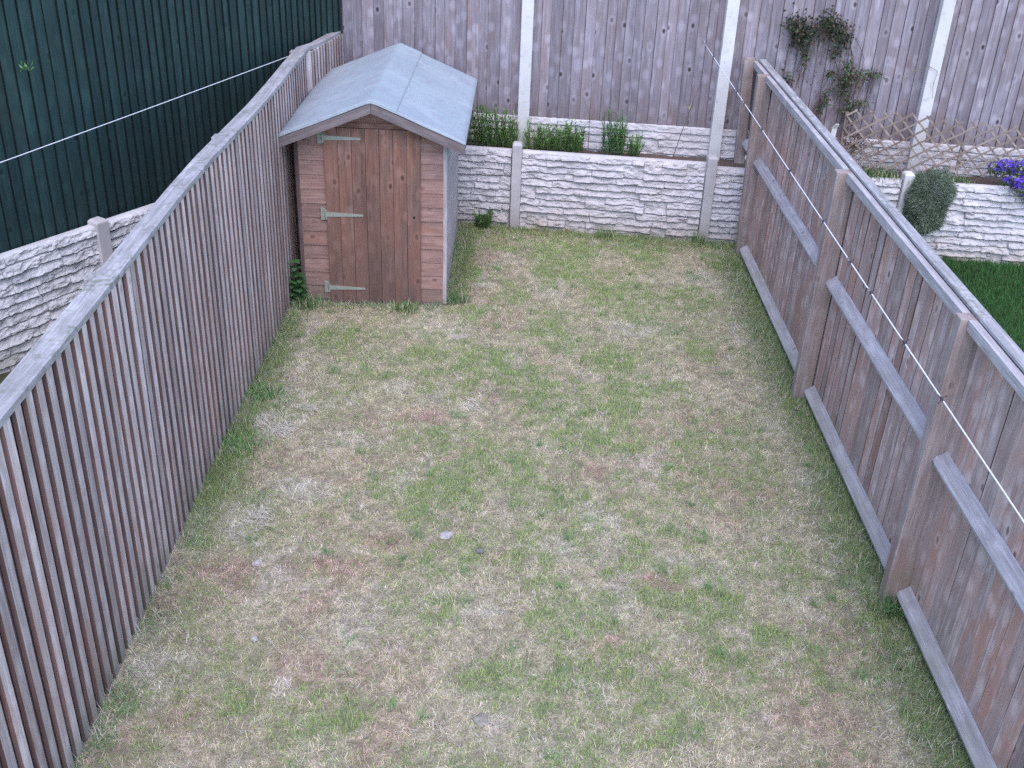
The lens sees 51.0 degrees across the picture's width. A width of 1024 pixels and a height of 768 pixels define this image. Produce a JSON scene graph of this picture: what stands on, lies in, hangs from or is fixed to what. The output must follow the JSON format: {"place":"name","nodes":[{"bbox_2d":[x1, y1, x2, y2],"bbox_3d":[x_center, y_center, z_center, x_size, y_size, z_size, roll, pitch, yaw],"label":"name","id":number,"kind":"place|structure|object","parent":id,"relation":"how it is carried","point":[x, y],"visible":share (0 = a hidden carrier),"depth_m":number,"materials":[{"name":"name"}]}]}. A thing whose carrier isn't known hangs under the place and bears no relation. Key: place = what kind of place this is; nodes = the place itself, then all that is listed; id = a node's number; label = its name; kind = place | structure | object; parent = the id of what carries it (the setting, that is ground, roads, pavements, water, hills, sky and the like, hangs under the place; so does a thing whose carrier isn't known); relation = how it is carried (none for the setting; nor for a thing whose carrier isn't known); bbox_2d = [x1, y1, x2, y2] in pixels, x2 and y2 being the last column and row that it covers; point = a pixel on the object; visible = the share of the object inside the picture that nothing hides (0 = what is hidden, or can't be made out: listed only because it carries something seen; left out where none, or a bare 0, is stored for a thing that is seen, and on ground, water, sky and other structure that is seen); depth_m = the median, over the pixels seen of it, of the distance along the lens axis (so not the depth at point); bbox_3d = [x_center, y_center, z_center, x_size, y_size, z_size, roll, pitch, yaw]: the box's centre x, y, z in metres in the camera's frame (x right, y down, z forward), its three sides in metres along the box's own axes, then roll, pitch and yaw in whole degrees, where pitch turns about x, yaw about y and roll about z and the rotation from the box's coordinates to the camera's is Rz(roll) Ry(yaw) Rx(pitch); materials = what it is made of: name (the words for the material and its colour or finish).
{"place":"outdoors","nodes":[
{"label":"outdoors","id":0,"kind":"place"},
{"bbox_2d":[0,372,10,383],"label":"side ground","id":1,"kind":"structure","parent":0,"point":[4,376],"depth_m":8.25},
{"bbox_2d":[0,0,342,253],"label":"green fence","id":2,"kind":"object","parent":1,"relation":"on","point":[96,63],"visible":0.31,"depth_m":8.66,"materials":[{"name":"green metal"}]},
{"bbox_2d":[19,61,33,72],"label":"leafy sprig","id":3,"kind":"object","parent":2,"relation":"attached to","point":[25,66],"visible":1,"depth_m":7.76,"materials":[{"name":"green plant"}]},
{"bbox_2d":[72,221,973,767],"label":"lawn","id":4,"kind":"structure","parent":0,"point":[483,613],"depth_m":6.47,"materials":[{"name":"plant"}]},
{"bbox_2d":[0,31,343,767],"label":"fence","id":5,"kind":"object","parent":4,"relation":"on","point":[130,377],"visible":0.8,"depth_m":5.67,"materials":[{"name":"wood"}]},
{"bbox_2d":[0,56,287,162],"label":"washing line","id":6,"kind":"object","parent":5,"relation":"attached to","point":[135,113],"visible":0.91,"depth_m":8.11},
{"bbox_2d":[218,424,277,464],"bbox_3d":[-1.917,0.422,7.486,0.559,0.097,0.456,-8,30,-18],"label":"grass tuft","id":7,"kind":"object","parent":4,"relation":"on","point":[245,445],"visible":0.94,"depth_m":7.51,"materials":[{"name":"green plant"}]},
{"bbox_2d":[251,636,257,641],"bbox_3d":[-1.405,1.391,5.853,0.046,0.030,0.038,26,37,36],"label":"stone","id":8,"kind":"object","parent":4,"relation":"on","point":[253,638],"visible":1,"depth_m":5.84,"materials":[{"name":"white stone"}]},
{"bbox_2d":[237,498,274,532],"bbox_3d":[-1.610,0.842,6.805,0.296,0.037,0.358,-16,34,-30],"label":"hay wisp","id":9,"kind":"object","parent":4,"relation":"on","point":[264,513],"visible":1,"depth_m":6.81,"materials":[{"name":"beige plant"}]},
{"bbox_2d":[252,559,262,566],"bbox_3d":[-1.524,1.072,6.420,0.060,0.039,0.049,3,29,2],"label":"stone","id":10,"kind":"object","parent":4,"relation":"on","point":[257,562],"visible":1,"depth_m":6.41,"materials":[{"name":"white stone"}]},
{"bbox_2d":[249,408,282,431],"bbox_3d":[-1.823,0.253,7.856,0.256,0.037,0.336,10,30,14],"label":"hay wisp","id":11,"kind":"object","parent":4,"relation":"on","point":[264,419],"visible":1,"depth_m":7.83,"materials":[{"name":"beige plant"}]},
{"bbox_2d":[243,377,293,405],"bbox_3d":[-1.898,0.048,8.164,0.603,0.098,0.416,2,29,0],"label":"grass tuft","id":12,"kind":"object","parent":4,"relation":"on","point":[264,393],"visible":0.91,"depth_m":8.17,"materials":[{"name":"green plant"}]},
{"bbox_2d":[262,420,302,440],"bbox_3d":[-1.658,0.334,7.724,0.332,0.037,0.337,26,36,36],"label":"hay wisp","id":13,"kind":"object","parent":4,"relation":"on","point":[278,430],"visible":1,"depth_m":7.72,"materials":[{"name":"beige plant"}]},
{"bbox_2d":[288,259,309,303],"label":"nettle","id":14,"kind":"object","parent":4,"relation":"on","point":[296,288],"visible":0.91,"depth_m":9.52,"materials":[{"name":"green plant"}]},
{"bbox_2d":[289,401,322,414],"bbox_3d":[-1.520,0.173,8.028,0.293,0.035,0.185,20,33,28],"label":"hay wisp","id":15,"kind":"object","parent":4,"relation":"on","point":[310,407],"visible":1,"depth_m":8.01,"materials":[{"name":"beige plant"}]},
{"bbox_2d":[290,290,328,311],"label":"grass tuft","id":16,"kind":"object","parent":4,"relation":"on","point":[306,303],"visible":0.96,"depth_m":9.56,"materials":[{"name":"green plant"}]},
{"bbox_2d":[278,43,477,305],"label":"shed","id":17,"kind":"structure","parent":4,"relation":"on","point":[378,139],"depth_m":9.33,"materials":[{"name":"wood"}]},
{"bbox_2d":[317,127,420,304],"bbox_3d":[-1.228,-1.425,9.329,0.866,1.600,0.032,2,29,0],"label":"door","id":18,"kind":"structure","parent":17,"relation":"in","point":[394,275],"depth_m":9.30,"materials":[{"name":"brown wood"}]},
{"bbox_2d":[390,298,424,315],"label":"grass tuft","id":19,"kind":"object","parent":4,"relation":"on","point":[406,307],"visible":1,"depth_m":9.60,"materials":[{"name":"green plant"}]},
{"bbox_2d":[440,531,452,539],"bbox_3d":[-0.408,0.948,6.699,0.083,0.044,0.072,-1,29,-6],"label":"stone","id":20,"kind":"object","parent":4,"relation":"on","point":[446,535],"visible":1,"depth_m":6.68,"materials":[{"name":"grey stone"}]},
{"bbox_2d":[447,286,473,305],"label":"grass tuft","id":21,"kind":"object","parent":4,"relation":"on","point":[452,297],"visible":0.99,"depth_m":9.79,"materials":[{"name":"green plant"}]},
{"bbox_2d":[459,397,482,412],"bbox_3d":[-0.288,0.159,8.144,0.211,0.034,0.197,27,37,37],"label":"hay wisp","id":22,"kind":"object","parent":4,"relation":"on","point":[471,406],"visible":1,"depth_m":8.13,"materials":[{"name":"beige plant"}]},
{"bbox_2d":[475,548,483,552],"bbox_3d":[-0.199,1.023,6.587,0.053,0.031,0.045,4,29,4],"label":"stone","id":23,"kind":"object","parent":4,"relation":"on","point":[479,550],"visible":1,"depth_m":6.57,"materials":[{"name":"grey stone"}]},
{"bbox_2d":[472,712,488,727],"bbox_3d":[-0.153,1.686,5.388,0.079,0.035,0.088,-18,35,-32],"label":"stone","id":24,"kind":"object","parent":4,"relation":"on","point":[479,718],"visible":1,"depth_m":5.37,"materials":[{"name":"grey stone"}]},
{"bbox_2d":[473,207,494,229],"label":"weed","id":25,"kind":"object","parent":4,"relation":"on","point":[482,220],"visible":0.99,"depth_m":11.41,"materials":[{"name":"green plant"}]},
{"bbox_2d":[591,224,620,239],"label":"grass tuft","id":26,"kind":"object","parent":4,"relation":"on","point":[606,231],"visible":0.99,"depth_m":11.35,"materials":[{"name":"green plant"}]},
{"bbox_2d":[687,229,714,245],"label":"grass tuft","id":27,"kind":"object","parent":4,"relation":"on","point":[698,238],"visible":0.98,"depth_m":11.29,"materials":[{"name":"green plant"}]},
{"bbox_2d":[862,592,905,622],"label":"grass tuft","id":28,"kind":"object","parent":4,"relation":"on","point":[889,603],"visible":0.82,"depth_m":6.22,"materials":[{"name":"green plant"}]},
{"bbox_2d":[466,141,1023,186],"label":"soil","id":29,"kind":"structure","parent":0,"point":[975,179],"depth_m":11.29,"materials":[{"name":"brown soil"}]},
{"bbox_2d":[467,100,483,145],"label":"leafy plant","id":30,"kind":"object","parent":29,"relation":"on","point":[476,133],"visible":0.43,"depth_m":11.29,"materials":[{"name":"green plant"}]},
{"bbox_2d":[475,104,507,146],"bbox_3d":[-0.233,-2.698,11.259,0.376,0.500,0.249,2,29,0],"label":"leafy plant","id":31,"kind":"object","parent":29,"relation":"on","point":[484,140],"visible":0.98,"depth_m":11.25,"materials":[{"name":"green plant"}]},
{"bbox_2d":[494,108,519,147],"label":"leafy plant","id":32,"kind":"object","parent":29,"relation":"on","point":[509,139],"visible":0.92,"depth_m":11.25,"materials":[{"name":"green plant"}]},
{"bbox_2d":[521,117,548,149],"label":"leafy plant","id":33,"kind":"object","parent":29,"relation":"on","point":[538,141],"visible":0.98,"depth_m":11.24,"materials":[{"name":"green plant"}]},
{"bbox_2d":[541,121,564,151],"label":"leafy plant","id":34,"kind":"object","parent":29,"relation":"on","point":[555,141],"visible":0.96,"depth_m":11.23,"materials":[{"name":"green plant"}]},
{"bbox_2d":[562,118,585,152],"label":"leafy plant","id":35,"kind":"object","parent":29,"relation":"on","point":[576,144],"visible":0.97,"depth_m":11.20,"materials":[{"name":"green plant"}]},
{"bbox_2d":[584,99,594,153],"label":"dry stalk","id":36,"kind":"object","parent":29,"relation":"on","point":[589,122],"visible":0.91,"depth_m":11.08,"materials":[{"name":"beige plant"}]},
{"bbox_2d":[599,108,630,155],"bbox_3d":[1.068,-2.599,11.146,0.326,0.530,0.270,2,29,0],"label":"leafy plant","id":37,"kind":"object","parent":29,"relation":"on","point":[620,140],"visible":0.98,"depth_m":11.15,"materials":[{"name":"green plant"}]},
{"bbox_2d":[625,131,645,156],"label":"leafy plant","id":38,"kind":"object","parent":29,"relation":"on","point":[633,150],"visible":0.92,"depth_m":11.18,"materials":[{"name":"green plant"}]},
{"bbox_2d":[341,0,1023,179],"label":"back fence","id":39,"kind":"object","parent":29,"relation":"on","point":[648,67],"visible":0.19,"depth_m":10.93,"materials":[{"name":"wood"}]},
{"bbox_2d":[703,40,1023,522],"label":"washing line","id":40,"kind":"object","parent":39,"relation":"attached to","point":[943,401],"visible":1,"depth_m":5.02,"materials":[{"name":"fabric"}]},
{"bbox_2d":[901,66,937,98],"bbox_3d":[4.047,-3.007,10.675,0.337,0.313,0.007,5,29,5],"label":"dry tendril","id":41,"kind":"object","parent":39,"relation":"attached to","point":[916,70],"visible":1,"depth_m":10.65},
{"bbox_2d":[672,83,700,158],"bbox_3d":[1.778,-2.682,10.986,0.256,0.822,0.074,-11,31,-22],"label":"dry stalk","id":42,"kind":"object","parent":29,"relation":"on","point":[689,107],"visible":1,"depth_m":10.97,"materials":[{"name":"brown plant"}]},
{"bbox_2d":[780,2,888,138],"bbox_3d":[3.182,-2.963,10.785,1.149,1.610,0.273,5,29,5],"label":"climbing shrub","id":43,"kind":"object","parent":29,"relation":"on","point":[839,33],"visible":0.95,"depth_m":10.68,"materials":[{"name":"green plant"}]},
{"bbox_2d":[830,124,838,137],"bbox_3d":[3.241,-2.401,10.916,0.078,0.500,0.060,2,29,0],"label":"marker stake","id":44,"kind":"object","parent":29,"relation":"on","point":[834,129],"visible":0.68,"depth_m":10.83,"materials":[{"name":"white plastic"}]},
{"bbox_2d":[837,121,895,167],"bbox_3d":[3.472,-2.424,10.975,0.908,0.561,0.381,2,29,0],"label":"dead brush","id":45,"kind":"object","parent":29,"relation":"on","point":[854,146],"visible":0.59,"depth_m":10.92,"materials":[{"name":"brown plant"}]},
{"bbox_2d":[860,161,922,186],"bbox_3d":[3.765,-2.188,10.975,0.870,0.129,0.619,10,30,13],"label":"grass tuft","id":46,"kind":"object","parent":29,"relation":"on","point":[879,172],"visible":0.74,"depth_m":10.94,"materials":[{"name":"green plant"}]},
{"bbox_2d":[902,165,959,238],"bbox_3d":[4.193,-1.817,10.802,0.526,0.784,0.484,2,29,0],"label":"trailing bush","id":47,"kind":"object","parent":29,"relation":"on","point":[949,189],"visible":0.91,"depth_m":10.69,"materials":[{"name":"green plant"}]},
{"bbox_2d":[840,109,1023,177],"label":"lattice trellis","id":48,"kind":"object","parent":29,"relation":"on","point":[958,156],"visible":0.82,"depth_m":10.77,"materials":[{"name":"brown wood"}]},
{"bbox_2d":[949,174,979,184],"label":"grass tuft","id":49,"kind":"object","parent":29,"relation":"on","point":[960,179],"visible":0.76,"depth_m":10.88,"materials":[{"name":"green plant"}]},
{"bbox_2d":[987,158,1023,202],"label":"purple flowers","id":50,"kind":"object","parent":29,"relation":"on","point":[1012,167],"visible":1,"depth_m":10.70,"materials":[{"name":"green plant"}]},
{"bbox_2d":[938,255,1023,351],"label":"neighbour lawn","id":51,"kind":"structure","parent":0,"point":[994,283],"depth_m":10.44,"materials":[{"name":"green plant"}]},
{"label":"ground","id":52,"kind":"structure","parent":0,"visible":0},
{"bbox_2d":[0,203,153,373],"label":"side wall","id":53,"kind":"structure","parent":52,"relation":"on","point":[42,285],"depth_m":8.40,"materials":[{"name":"grey concrete"}]},
{"bbox_2d":[457,141,1023,265],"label":"retaining wall","id":54,"kind":"structure","parent":52,"relation":"on","point":[516,185],"depth_m":11.18,"materials":[{"name":"concrete"}]},
{"bbox_2d":[734,57,1023,767],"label":"fence","id":55,"kind":"object","parent":52,"relation":"on","point":[943,523],"visible":0.97,"depth_m":6.38,"materials":[{"name":"wood"}]}
]}

